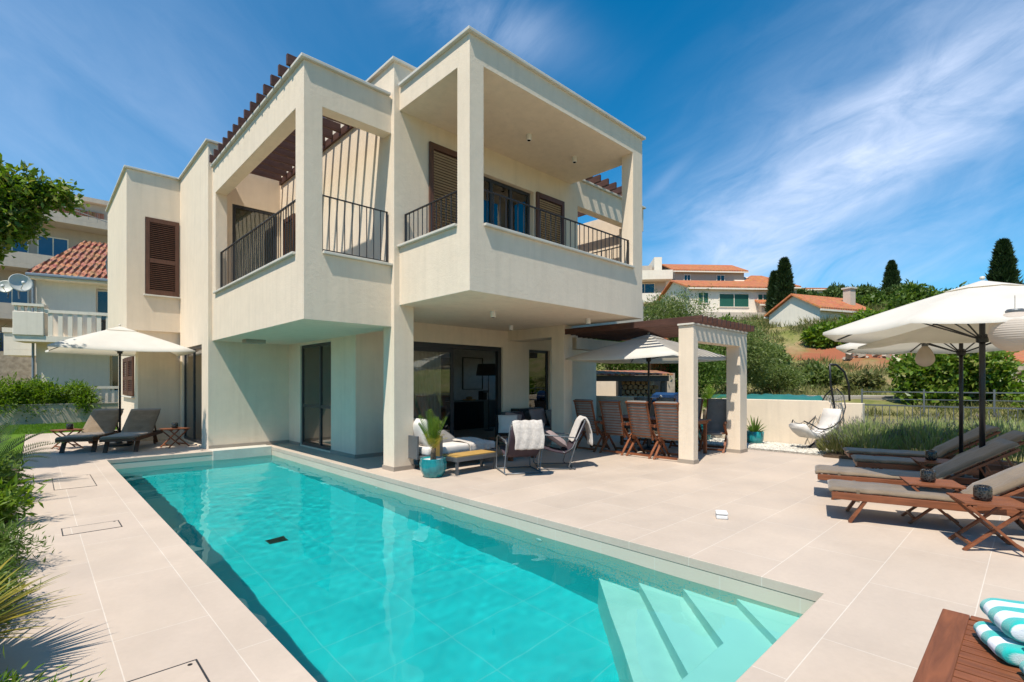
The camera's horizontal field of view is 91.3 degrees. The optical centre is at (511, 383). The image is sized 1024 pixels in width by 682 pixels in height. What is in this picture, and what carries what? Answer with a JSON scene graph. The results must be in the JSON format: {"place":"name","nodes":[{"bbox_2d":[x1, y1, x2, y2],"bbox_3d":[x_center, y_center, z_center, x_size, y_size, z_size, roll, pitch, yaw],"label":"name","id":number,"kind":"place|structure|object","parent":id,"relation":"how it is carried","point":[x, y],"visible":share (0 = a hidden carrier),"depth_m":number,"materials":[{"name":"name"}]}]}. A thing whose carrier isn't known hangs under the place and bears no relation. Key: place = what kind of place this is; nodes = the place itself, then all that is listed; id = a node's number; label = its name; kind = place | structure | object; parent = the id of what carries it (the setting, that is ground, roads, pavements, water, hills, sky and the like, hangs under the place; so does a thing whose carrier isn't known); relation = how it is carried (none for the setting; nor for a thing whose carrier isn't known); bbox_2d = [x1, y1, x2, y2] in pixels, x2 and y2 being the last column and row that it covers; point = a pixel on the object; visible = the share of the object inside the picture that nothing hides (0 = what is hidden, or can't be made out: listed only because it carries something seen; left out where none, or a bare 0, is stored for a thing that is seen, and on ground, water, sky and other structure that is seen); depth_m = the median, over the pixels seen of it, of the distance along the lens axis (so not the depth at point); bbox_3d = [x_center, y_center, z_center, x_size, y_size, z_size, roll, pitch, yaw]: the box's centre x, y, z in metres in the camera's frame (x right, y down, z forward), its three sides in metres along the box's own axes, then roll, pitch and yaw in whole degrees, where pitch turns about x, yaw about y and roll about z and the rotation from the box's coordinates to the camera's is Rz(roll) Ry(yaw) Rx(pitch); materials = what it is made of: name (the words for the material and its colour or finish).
{"place":"outdoors","nodes":[
{"label":"outdoors","id":0,"kind":"place"},
{"bbox_2d":[0,424,116,463],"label":"lawn","id":1,"kind":"structure","parent":0,"point":[14,436],"depth_m":13.09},
{"bbox_2d":[0,421,116,434],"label":"lawn grass","id":2,"kind":"structure","parent":1,"relation":"on","point":[31,428],"depth_m":16.47,"materials":[{"name":"plant"}]},
{"bbox_2d":[0,432,316,681],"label":"poolside path","id":3,"kind":"structure","parent":0,"point":[159,595],"depth_m":3.44,"materials":[{"name":"tile"}]},
{"bbox_2d":[52,474,96,489],"bbox_3d":[-6.698,1.498,7.639,0.470,0.005,1.250,0,0,-44],"label":"access cover","id":4,"kind":"object","parent":3,"relation":"on","point":[69,482],"visible":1,"depth_m":7.57,"materials":[{"name":"tile"}]},
{"bbox_2d":[55,409,123,452],"bbox_3d":[-9.748,1.065,11.649,0.656,0.881,2.033,0,0,-21],"label":"sun lounger","id":5,"kind":"object","parent":3,"relation":"on","point":[100,423],"visible":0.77,"depth_m":11.93,"materials":[{"name":"fabric"}]},
{"bbox_2d":[61,520,122,535],"bbox_3d":[-4.370,1.498,5.202,0.470,0.005,0.340,0,0,-44],"label":"access cover","id":6,"kind":"object","parent":3,"relation":"on","point":[90,527],"visible":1,"depth_m":5.20,"materials":[{"name":"tile"}]},
{"bbox_2d":[128,659,209,681],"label":"access cover","id":7,"kind":"object","parent":3,"relation":"on","point":[190,671],"visible":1,"depth_m":2.56,"materials":[{"name":"tile"}]},
{"bbox_2d":[0,0,1023,290],"label":"sky","id":8,"kind":"structure","parent":0,"point":[841,140],"materials":[{"name":"blue"}]},
{"bbox_2d":[22,291,1023,461],"bbox_3d":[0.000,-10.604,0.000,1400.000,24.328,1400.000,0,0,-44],"label":"ground","id":9,"kind":"structure","parent":0,"point":[797,350],"depth_m":30.82,"materials":[{"name":"green plant"}]},
{"bbox_2d":[0,464,18,539],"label":"flower bed","id":10,"kind":"object","parent":9,"relation":"on","point":[5,522],"visible":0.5,"depth_m":5.37,"materials":[{"name":"plant"}]},
{"bbox_2d":[0,449,43,498],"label":"leafy shrub","id":11,"kind":"object","parent":10,"relation":"on","point":[5,466],"visible":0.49,"depth_m":6.41,"materials":[{"name":"green plant"}]},
{"bbox_2d":[0,539,45,626],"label":"juniper shrub","id":12,"kind":"object","parent":10,"relation":"on","point":[13,576],"visible":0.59,"depth_m":3.28,"materials":[{"name":"green plant"}]},
{"bbox_2d":[0,473,51,526],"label":"leafy shrub","id":13,"kind":"object","parent":10,"relation":"on","point":[9,505],"visible":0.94,"depth_m":5.32,"materials":[{"name":"green plant"}]},
{"bbox_2d":[0,515,54,566],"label":"juniper shrub","id":14,"kind":"object","parent":10,"relation":"on","point":[8,537],"visible":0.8,"depth_m":4.00,"materials":[{"name":"green plant"}]},
{"bbox_2d":[0,409,63,471],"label":"cycad","id":15,"kind":"object","parent":10,"relation":"on","point":[16,444],"visible":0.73,"depth_m":7.55,"materials":[{"name":"green plant"}]},
{"bbox_2d":[0,556,85,638],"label":"yellow yucca","id":16,"kind":"object","parent":10,"relation":"on","point":[4,619],"visible":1,"depth_m":2.70,"materials":[{"name":"green plant"}]},
{"bbox_2d":[0,643,106,681],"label":"juniper shrub","id":17,"kind":"object","parent":10,"relation":"on","point":[13,677],"visible":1,"depth_m":2.12,"materials":[{"name":"green plant"}]},
{"bbox_2d":[0,331,35,385],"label":"garden wall","id":18,"kind":"structure","parent":9,"relation":"on","point":[12,365],"depth_m":23.42,"materials":[{"name":"stone"}]},
{"bbox_2d":[0,372,36,417],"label":"oleander","id":19,"kind":"object","parent":9,"relation":"on","point":[13,392],"visible":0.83,"depth_m":17.68,"materials":[{"name":"green plant"}]},
{"bbox_2d":[21,376,67,415],"bbox_3d":[-17.311,0.606,18.570,1.637,1.796,1.485,0,0,-44],"label":"oleander","id":20,"kind":"object","parent":9,"relation":"on","point":[50,395],"visible":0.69,"depth_m":18.40,"materials":[{"name":"green plant"}]},
{"bbox_2d":[0,153,90,268],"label":"fig tree","id":21,"kind":"object","parent":9,"relation":"on","point":[21,213],"visible":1,"depth_m":8.91,"materials":[{"name":"green plant"}]},
{"bbox_2d":[0,192,108,350],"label":"apartment block","id":22,"kind":"structure","parent":9,"relation":"on","point":[71,230],"depth_m":30.55,"materials":[{"name":"paint"}]},
{"bbox_2d":[37,235,68,255],"bbox_3d":[-28.384,-8.300,30.932,1.440,1.540,0.048,0,0,-44],"label":"window","id":23,"kind":"structure","parent":22,"relation":"in","point":[51,246],"depth_m":30.89,"materials":[{"name":"glass"}]},
{"bbox_2d":[0,402,117,425],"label":"boundary wall","id":24,"kind":"structure","parent":9,"relation":"on","point":[68,414],"depth_m":18.36,"materials":[{"name":"concrete"}]},
{"bbox_2d":[2,240,117,402],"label":"neighbour house","id":25,"kind":"structure","parent":9,"relation":"on","point":[71,301],"depth_m":20.97,"materials":[{"name":"paint"}]},
{"bbox_2d":[8,274,32,298],"bbox_3d":[-19.061,-3.796,19.406,0.528,0.954,0.528,0,0,-14],"label":"satellite dish","id":26,"kind":"object","parent":25,"relation":"attached to","point":[20,282],"visible":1,"depth_m":19.43,"materials":[{"name":"metal"}]},
{"bbox_2d":[58,378,102,419],"bbox_3d":[-16.448,0.648,19.079,1.648,1.735,1.363,0,0,24],"label":"oleander","id":27,"kind":"object","parent":9,"relation":"on","point":[82,393],"visible":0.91,"depth_m":18.98,"materials":[{"name":"green plant"}]},
{"bbox_2d":[595,301,649,375],"bbox_3d":[4.944,-1.532,23.507,5.108,5.163,4.379,0,0,-44],"label":"olive tree","id":28,"kind":"object","parent":9,"relation":"on","point":[626,366],"visible":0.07,"depth_m":22.88,"materials":[{"name":"green plant"}]},
{"bbox_2d":[596,370,673,395],"bbox_3d":[2.935,0.660,17.729,4.500,2.280,3.500,0,0,1],"label":"barbecue shelter","id":29,"kind":"object","parent":9,"relation":"on","point":[608,385],"visible":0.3,"depth_m":16.27,"materials":[{"name":"beige paint"}]},
{"bbox_2d":[622,381,658,396],"bbox_3d":[4.238,0.270,16.813,1.250,0.749,0.498,0,0,1],"label":"firewood pile","id":30,"kind":"object","parent":29,"relation":"on","point":[641,386],"visible":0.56,"depth_m":16.61,"materials":[{"name":"wood"}]},
{"bbox_2d":[630,338,674,391],"bbox_3d":[5.392,-0.150,19.433,2.160,3.300,1.800,0,0,1],"label":"outdoor fireplace","id":31,"kind":"object","parent":9,"relation":"on","point":[670,385],"visible":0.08,"depth_m":18.82,"materials":[{"name":"stone"}]},
{"bbox_2d":[642,257,672,320],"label":"modern apartments","id":32,"kind":"structure","parent":9,"relation":"on","point":[655,275],"depth_m":66.97,"materials":[{"name":"paint"}]},
{"bbox_2d":[633,285,722,369],"bbox_3d":[7.234,-1.743,22.834,4.410,5.585,3.853,0,0,-14],"label":"olive tree","id":33,"kind":"object","parent":9,"relation":"on","point":[669,308],"visible":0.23,"depth_m":22.32,"materials":[{"name":"green plant"}]},
{"bbox_2d":[642,338,725,396],"bbox_3d":[7.092,-0.598,20.115,4.113,3.262,4.090,0,0,-44],"label":"olive tree","id":34,"kind":"object","parent":9,"relation":"on","point":[707,371],"visible":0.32,"depth_m":19.21,"materials":[{"name":"green plant"}]},
{"bbox_2d":[662,264,748,284],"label":"grey gabled house","id":35,"kind":"structure","parent":9,"relation":"on","point":[707,272],"depth_m":67.04,"materials":[{"name":"tile"}]},
{"bbox_2d":[656,280,767,321],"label":"white house","id":36,"kind":"structure","parent":9,"relation":"on","point":[735,298],"depth_m":55.28,"materials":[{"name":"paint"}]},
{"bbox_2d":[719,293,748,307],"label":"window","id":37,"kind":"structure","parent":36,"relation":"in","point":[741,300],"depth_m":55.28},
{"bbox_2d":[596,396,864,445],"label":"boundary wall","id":38,"kind":"structure","parent":9,"relation":"on","point":[778,416],"depth_m":12.28,"materials":[{"name":"beige paint"}]},
{"bbox_2d":[698,312,794,393],"bbox_3d":[9.795,-1.070,22.041,4.898,4.336,4.488,0,0,-44],"label":"olive tree","id":39,"kind":"object","parent":9,"relation":"on","point":[753,362],"visible":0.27,"depth_m":21.23,"materials":[{"name":"green plant"}]},
{"bbox_2d":[711,394,824,400],"bbox_3d":[8.671,0.572,17.415,3.000,0.405,3.200,0,0,6],"label":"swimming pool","id":40,"kind":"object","parent":9,"relation":"on","point":[781,396],"visible":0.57,"depth_m":16.10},
{"bbox_2d":[747,361,809,394],"bbox_3d":[12.117,-0.065,23.127,2.896,2.170,2.758,0,0,-44],"label":"olive tree","id":41,"kind":"object","parent":9,"relation":"on","point":[795,380],"visible":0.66,"depth_m":22.62,"materials":[{"name":"green plant"}]},
{"bbox_2d":[770,256,796,307],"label":"cypress","id":42,"kind":"object","parent":9,"relation":"on","point":[784,286],"visible":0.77,"depth_m":51.15,"materials":[{"name":"green plant"}]},
{"bbox_2d":[596,297,1023,420],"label":"hillside scrub","id":43,"kind":"object","parent":9,"relation":"on","point":[878,307],"visible":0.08,"depth_m":22.78,"materials":[{"name":"plant"}]},
{"bbox_2d":[764,286,871,326],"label":"white house","id":44,"kind":"structure","parent":9,"relation":"on","point":[791,309],"depth_m":45.67,"materials":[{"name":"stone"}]},
{"bbox_2d":[798,319,844,348],"bbox_3d":[24.394,-3.592,39.155,2.794,2.874,3.497,0,0,-44],"label":"bush","id":45,"kind":"object","parent":9,"relation":"on","point":[814,336],"visible":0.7,"depth_m":38.73,"materials":[{"name":"green plant"}]},
{"bbox_2d":[799,359,844,389],"bbox_3d":[15.178,-0.338,24.683,2.033,1.747,2.040,0,0,15],"label":"bush","id":46,"kind":"object","parent":9,"relation":"on","point":[818,371],"visible":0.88,"depth_m":24.14,"materials":[{"name":"green plant"}]},
{"bbox_2d":[838,368,889,393],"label":"bush","id":47,"kind":"object","parent":9,"relation":"on","point":[865,379],"visible":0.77,"depth_m":22.00,"materials":[{"name":"green plant"}]},
{"bbox_2d":[856,290,892,307],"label":"bush","id":48,"kind":"object","parent":9,"relation":"on","point":[877,297],"visible":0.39,"depth_m":48.63,"materials":[{"name":"green plant"}]},
{"bbox_2d":[879,259,902,289],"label":"cypress","id":49,"kind":"object","parent":9,"relation":"on","point":[891,272],"visible":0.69,"depth_m":74.50,"materials":[{"name":"green plant"}]},
{"bbox_2d":[881,279,941,311],"bbox_3d":[31.551,-6.117,39.828,4.270,4.718,4.000,0,0,6],"label":"bush","id":50,"kind":"object","parent":9,"relation":"on","point":[905,295],"visible":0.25,"depth_m":38.92,"materials":[{"name":"green plant"}]},
{"bbox_2d":[884,353,986,408],"bbox_3d":[13.342,-0.162,15.752,2.488,2.726,2.363,0,0,12],"label":"fig bush","id":51,"kind":"object","parent":9,"relation":"on","point":[911,374],"visible":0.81,"depth_m":15.30,"materials":[{"name":"green plant"}]},
{"bbox_2d":[861,389,1023,416],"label":"metal fence","id":52,"kind":"object","parent":9,"relation":"on","point":[924,392],"visible":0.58,"depth_m":13.70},
{"bbox_2d":[865,404,1023,456],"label":"metal fence","id":53,"kind":"object","parent":9,"relation":"on","point":[953,407],"visible":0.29,"depth_m":10.57,"materials":[{"name":"metal"}]},
{"bbox_2d":[937,350,1023,402],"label":"fig bush","id":54,"kind":"object","parent":9,"relation":"on","point":[1001,370],"visible":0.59,"depth_m":14.88,"materials":[{"name":"green plant"}]},
{"bbox_2d":[985,237,1023,284],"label":"cypress","id":55,"kind":"object","parent":9,"relation":"on","point":[1003,265],"visible":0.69,"depth_m":44.48,"materials":[{"name":"green plant"}]},
{"bbox_2d":[97,433,1023,681],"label":"terrace","id":56,"kind":"structure","parent":0,"point":[881,585],"depth_m":5.07,"materials":[{"name":"tile"}]},
{"bbox_2d":[45,324,194,446],"bbox_3d":[-9.486,0.030,12.098,2.622,2.940,2.622,0,0,-44],"label":"parasol","id":57,"kind":"object","parent":56,"relation":"on","point":[119,341],"visible":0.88,"depth_m":11.69,"materials":[{"name":"fabric"}]},
{"bbox_2d":[99,408,162,452],"bbox_3d":[-8.842,1.065,11.685,0.656,0.881,2.033,0,0,-21],"label":"sun lounger","id":58,"kind":"object","parent":56,"relation":"on","point":[139,425],"visible":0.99,"depth_m":11.98,"materials":[{"name":"fabric"}]},
{"bbox_2d":[105,26,645,471],"bbox_3d":[-3.869,-2.025,14.387,10.995,7.050,14.960,0,0,-44],"label":"villa","id":59,"kind":"object","parent":56,"relation":"on","point":[446,196],"visible":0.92,"depth_m":10.07,"materials":[{"name":"beige paint"}]},
{"bbox_2d":[184,345,201,444],"bbox_3d":[-8.020,0.270,12.634,0.058,2.400,2.150,0,0,-44],"label":"window","id":60,"kind":"structure","parent":59,"relation":"in","point":[192,361],"depth_m":12.61,"materials":[{"name":"glass"}]},
{"bbox_2d":[232,204,276,281],"bbox_3d":[-6.212,-2.840,12.087,1.000,2.760,0.050,0,0,-44],"label":"window","id":61,"kind":"structure","parent":59,"relation":"in","point":[234,206],"depth_m":11.77,"materials":[{"name":"metal"}]},
{"bbox_2d":[302,342,330,450],"bbox_3d":[-4.481,0.275,11.507,0.058,2.390,1.730,0,0,-44],"label":"window","id":62,"kind":"structure","parent":59,"relation":"in","point":[316,358],"depth_m":11.52,"materials":[{"name":"glass"}]},
{"bbox_2d":[441,357,449,429],"bbox_3d":[-2.205,0.314,16.130,0.440,2.300,0.530,0,0,-44],"label":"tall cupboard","id":63,"kind":"object","parent":59,"relation":"on","point":[445,378],"visible":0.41,"depth_m":15.88,"materials":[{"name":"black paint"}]},
{"bbox_2d":[414,342,500,441],"bbox_3d":[-1.464,0.270,11.852,3.060,2.400,0.240,0,0,-44],"label":"sliding door","id":64,"kind":"structure","parent":59,"relation":"in","point":[427,356],"depth_m":11.64,"materials":[{"name":"metal"}]},
{"bbox_2d":[445,399,494,429],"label":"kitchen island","id":65,"kind":"structure","parent":59,"relation":"on","point":[470,414],"depth_m":16.17,"materials":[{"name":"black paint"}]},
{"bbox_2d":[462,357,482,389],"bbox_3d":[-1.357,-0.350,17.342,0.900,1.100,0.030,0,0,-44],"label":"picture frame","id":66,"kind":"object","parent":59,"relation":"attached to","point":[470,379],"visible":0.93,"depth_m":17.31,"materials":[{"name":"black metal"}]},
{"bbox_2d":[484,177,529,234],"bbox_3d":[-0.259,-2.890,10.403,1.760,2.580,0.058,0,0,-44],"label":"balcony door","id":67,"kind":"structure","parent":59,"relation":"in","point":[491,185],"depth_m":10.52,"materials":[{"name":"glass"}]},
{"bbox_2d":[529,350,547,418],"bbox_3d":[0.695,0.275,13.805,0.840,2.390,0.050,0,0,-44],"label":"tall window","id":68,"kind":"structure","parent":59,"relation":"in","point":[538,359],"depth_m":13.85,"materials":[{"name":"glass"}]},
{"bbox_2d":[418,409,446,477],"bbox_3d":[-1.279,0.954,8.056,0.458,1.092,0.782,0,0,-12],"label":"potted palm","id":69,"kind":"object","parent":56,"relation":"on","point":[433,465],"visible":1,"depth_m":7.97,"materials":[{"name":"teal ceramic"}]},
{"bbox_2d":[408,418,495,463],"bbox_3d":[-1.219,1.057,9.323,1.680,0.886,1.035,0,0,-44],"label":"garden daybed","id":70,"kind":"object","parent":56,"relation":"on","point":[418,447],"visible":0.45,"depth_m":8.67,"materials":[{"name":"fabric"}]},
{"bbox_2d":[111,450,814,613],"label":"swimming pool","id":71,"kind":"structure","parent":56,"relation":"in","point":[800,605],"depth_m":5.16,"materials":[{"name":"stone"}]},
{"bbox_2d":[208,445,271,460],"bbox_3d":[-6.315,1.613,11.639,1.230,0.254,0.435,0,0,-44],"label":"pool ledge","id":72,"kind":"object","parent":71,"relation":"attached to","point":[239,452],"visible":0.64,"depth_m":11.47,"materials":[{"name":"stone"}]},
{"bbox_2d":[116,455,802,681],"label":"pool water","id":73,"kind":"structure","parent":71,"relation":"in","point":[323,576],"depth_m":4.08,"materials":[{"name":"liquid"}]},
{"bbox_2d":[442,449,497,475],"bbox_3d":[-0.724,1.346,8.603,0.420,0.308,0.950,0,0,43],"label":"coffee table","id":74,"kind":"object","parent":56,"relation":"on","point":[457,458],"visible":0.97,"depth_m":8.42,"materials":[{"name":"yellow metal"}]},
{"bbox_2d":[496,423,543,474],"bbox_3d":[0.138,1.065,8.475,0.642,0.852,0.870,0,0,-16],"label":"lounge chair","id":75,"kind":"object","parent":56,"relation":"on","point":[508,450],"visible":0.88,"depth_m":8.29,"materials":[{"name":"grey metal"}]},
{"bbox_2d":[511,420,544,449],"bbox_3d":[0.245,0.818,8.085,0.524,0.471,0.308,0,0,-16],"label":"throw blanket","id":76,"kind":"object","parent":75,"relation":"on","point":[529,434],"visible":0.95,"depth_m":7.96,"materials":[{"name":"fabric"}]},
{"bbox_2d":[533,420,585,469],"bbox_3d":[0.845,1.065,8.989,0.870,0.852,0.642,0,0,-4],"label":"lounge chair","id":77,"kind":"object","parent":56,"relation":"on","point":[568,448],"visible":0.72,"depth_m":8.74,"materials":[{"name":"grey metal"}]},
{"bbox_2d":[573,399,609,451],"bbox_3d":[1.805,0.926,11.338,0.702,1.164,0.581,0,0,-44],"label":"dining chair","id":78,"kind":"object","parent":56,"relation":"on","point":[584,407],"visible":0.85,"depth_m":11.13,"materials":[{"name":"brown wood"}]},
{"bbox_2d":[598,400,636,455],"bbox_3d":[2.290,0.926,10.831,0.581,1.164,0.702,0,0,45],"label":"dining chair","id":79,"kind":"object","parent":56,"relation":"on","point":[612,422],"visible":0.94,"depth_m":10.67,"materials":[{"name":"brown wood"}]},
{"bbox_2d":[625,400,665,458],"bbox_3d":[2.765,0.926,10.364,0.702,1.164,0.581,0,0,-41],"label":"dining chair","id":80,"kind":"object","parent":56,"relation":"on","point":[639,423],"visible":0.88,"depth_m":10.21,"materials":[{"name":"brown wood"}]},
{"bbox_2d":[566,333,725,450],"bbox_3d":[3.070,0.170,11.233,2.636,2.660,2.636,0,0,-44],"label":"parasol","id":81,"kind":"object","parent":56,"relation":"on","point":[649,349],"visible":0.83,"depth_m":10.89,"materials":[{"name":"fabric"}]},
{"bbox_2d":[565,315,753,463],"bbox_3d":[3.320,0.117,11.499,3.030,2.765,3.580,0,0,-44],"label":"terrace pergola","id":82,"kind":"object","parent":56,"relation":"on","point":[691,332],"visible":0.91,"depth_m":10.44,"materials":[{"name":"beige paint"}]},
{"bbox_2d":[653,401,678,459],"bbox_3d":[3.189,0.926,9.890,0.581,1.164,0.702,0,0,43],"label":"dining chair","id":83,"kind":"object","parent":56,"relation":"on","point":[667,418],"visible":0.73,"depth_m":9.75,"materials":[{"name":"brown wood"}]},
{"bbox_2d":[698,399,727,452],"bbox_3d":[4.554,0.926,11.214,0.581,1.164,0.702,0,0,36],"label":"dining chair","id":84,"kind":"object","parent":56,"relation":"on","point":[716,413],"visible":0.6,"depth_m":11.33,"materials":[{"name":"brown wood"}]},
{"bbox_2d":[638,437,832,455],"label":"gravel","id":85,"kind":"structure","parent":56,"relation":"on","point":[768,445],"depth_m":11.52,"materials":[{"name":"gravel"}]},
{"bbox_2d":[789,363,850,449],"bbox_3d":[7.098,0.516,11.397,1.515,1.964,0.750,0,0,-14],"label":"cocoon chair","id":86,"kind":"object","parent":85,"relation":"on","point":[829,416],"visible":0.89,"depth_m":11.35,"materials":[{"name":"fabric"}]},
{"bbox_2d":[836,323,1000,484],"bbox_3d":[6.835,0.180,7.611,3.073,2.640,3.073,0,0,-6],"label":"parasol","id":87,"kind":"object","parent":56,"relation":"on","point":[939,341],"visible":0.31,"depth_m":7.58,"materials":[{"name":"fabric"}]},
{"bbox_2d":[915,343,934,366],"bbox_3d":[5.964,-0.472,7.221,0.230,0.455,0.230,0,0,-44],"label":"hanging lantern","id":88,"kind":"object","parent":87,"relation":"hanging from","point":[924,356],"visible":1,"depth_m":7.16,"materials":[{"name":"beige paper"}]},
{"bbox_2d":[815,438,1023,499],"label":"sun lounger","id":89,"kind":"object","parent":56,"relation":"on","point":[970,459],"visible":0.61,"depth_m":6.13,"materials":[{"name":"fabric"}]},
{"bbox_2d":[823,451,1021,470],"bbox_3d":[8.981,1.475,8.644,1.630,0.050,5.890,0,0,-44],"label":"planting bed","id":90,"kind":"object","parent":56,"relation":"on","point":[838,454],"visible":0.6,"depth_m":10.09,"materials":[{"name":"plant"}]},
{"bbox_2d":[813,429,866,454],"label":"lavender bush","id":91,"kind":"object","parent":90,"relation":"on","point":[825,443],"visible":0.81,"depth_m":10.14,"materials":[{"name":"plant"}]},
{"bbox_2d":[820,412,913,450],"bbox_3d":[7.295,1.005,10.216,1.610,0.884,1.619,0,0,4],"label":"lavender bush","id":92,"kind":"object","parent":90,"relation":"on","point":[870,434],"visible":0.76,"depth_m":9.92,"materials":[{"name":"green plant"}]},
{"bbox_2d":[880,412,986,454],"bbox_3d":[8.068,0.990,9.695,1.866,0.912,1.695,0,0,29],"label":"lavender bush","id":93,"kind":"object","parent":90,"relation":"on","point":[928,435],"visible":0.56,"depth_m":9.45,"materials":[{"name":"green plant"}]},
{"bbox_2d":[943,410,1023,464],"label":"lavender bush","id":94,"kind":"object","parent":90,"relation":"on","point":[1006,426],"visible":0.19,"depth_m":8.84,"materials":[{"name":"green plant"}]},
{"bbox_2d":[823,276,1023,479],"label":"parasol","id":95,"kind":"object","parent":56,"relation":"on","point":[982,303],"visible":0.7,"depth_m":5.89,"materials":[{"name":"fabric"}]},
{"bbox_2d":[987,308,1023,351],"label":"hanging lantern","id":96,"kind":"object","parent":95,"relation":"hanging from","point":[1008,335],"visible":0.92,"depth_m":4.91,"materials":[{"name":"beige paper"}]},
{"bbox_2d":[827,462,1023,529],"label":"sun lounger","id":97,"kind":"object","parent":56,"relation":"on","point":[1011,479],"visible":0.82,"depth_m":5.17,"materials":[{"name":"fabric"}]},
{"bbox_2d":[843,425,1007,477],"bbox_3d":[6.729,1.083,8.296,2.033,0.846,0.656,0,0,28],"label":"sun lounger","id":98,"kind":"object","parent":56,"relation":"on","point":[943,450],"visible":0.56,"depth_m":8.10,"materials":[{"name":"fabric"}]},
{"bbox_2d":[899,476,965,528],"bbox_3d":[4.536,1.283,5.414,0.470,0.447,0.462,0,0,28],"label":"folding side table","id":99,"kind":"object","parent":56,"relation":"on","point":[912,482],"visible":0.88,"depth_m":5.31,"materials":[{"name":"brown wood"}]},
{"bbox_2d":[851,430,1023,476],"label":"sun lounger","id":100,"kind":"object","parent":56,"relation":"on","point":[895,463],"visible":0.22,"depth_m":7.28,"materials":[{"name":"fabric"}]},
{"bbox_2d":[913,609,1023,681],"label":"slatted table","id":101,"kind":"object","parent":56,"relation":"on","point":[957,649],"visible":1,"depth_m":1.92,"materials":[{"name":"brown wood"}]},
{"bbox_2d":[973,621,1023,666],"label":"folded towel","id":102,"kind":"object","parent":101,"relation":"on","point":[998,641],"visible":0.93,"depth_m":1.92,"materials":[{"name":"fabric"}]},
{"bbox_2d":[980,598,1023,642],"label":"folded towel","id":103,"kind":"object","parent":102,"relation":"on","point":[1006,616],"visible":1,"depth_m":1.97,"materials":[{"name":"fabric"}]},
{"bbox_2d":[946,492,1023,552],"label":"folding side table","id":104,"kind":"object","parent":56,"relation":"on","point":[996,502],"visible":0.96,"depth_m":4.49,"materials":[{"name":"brown wood"}]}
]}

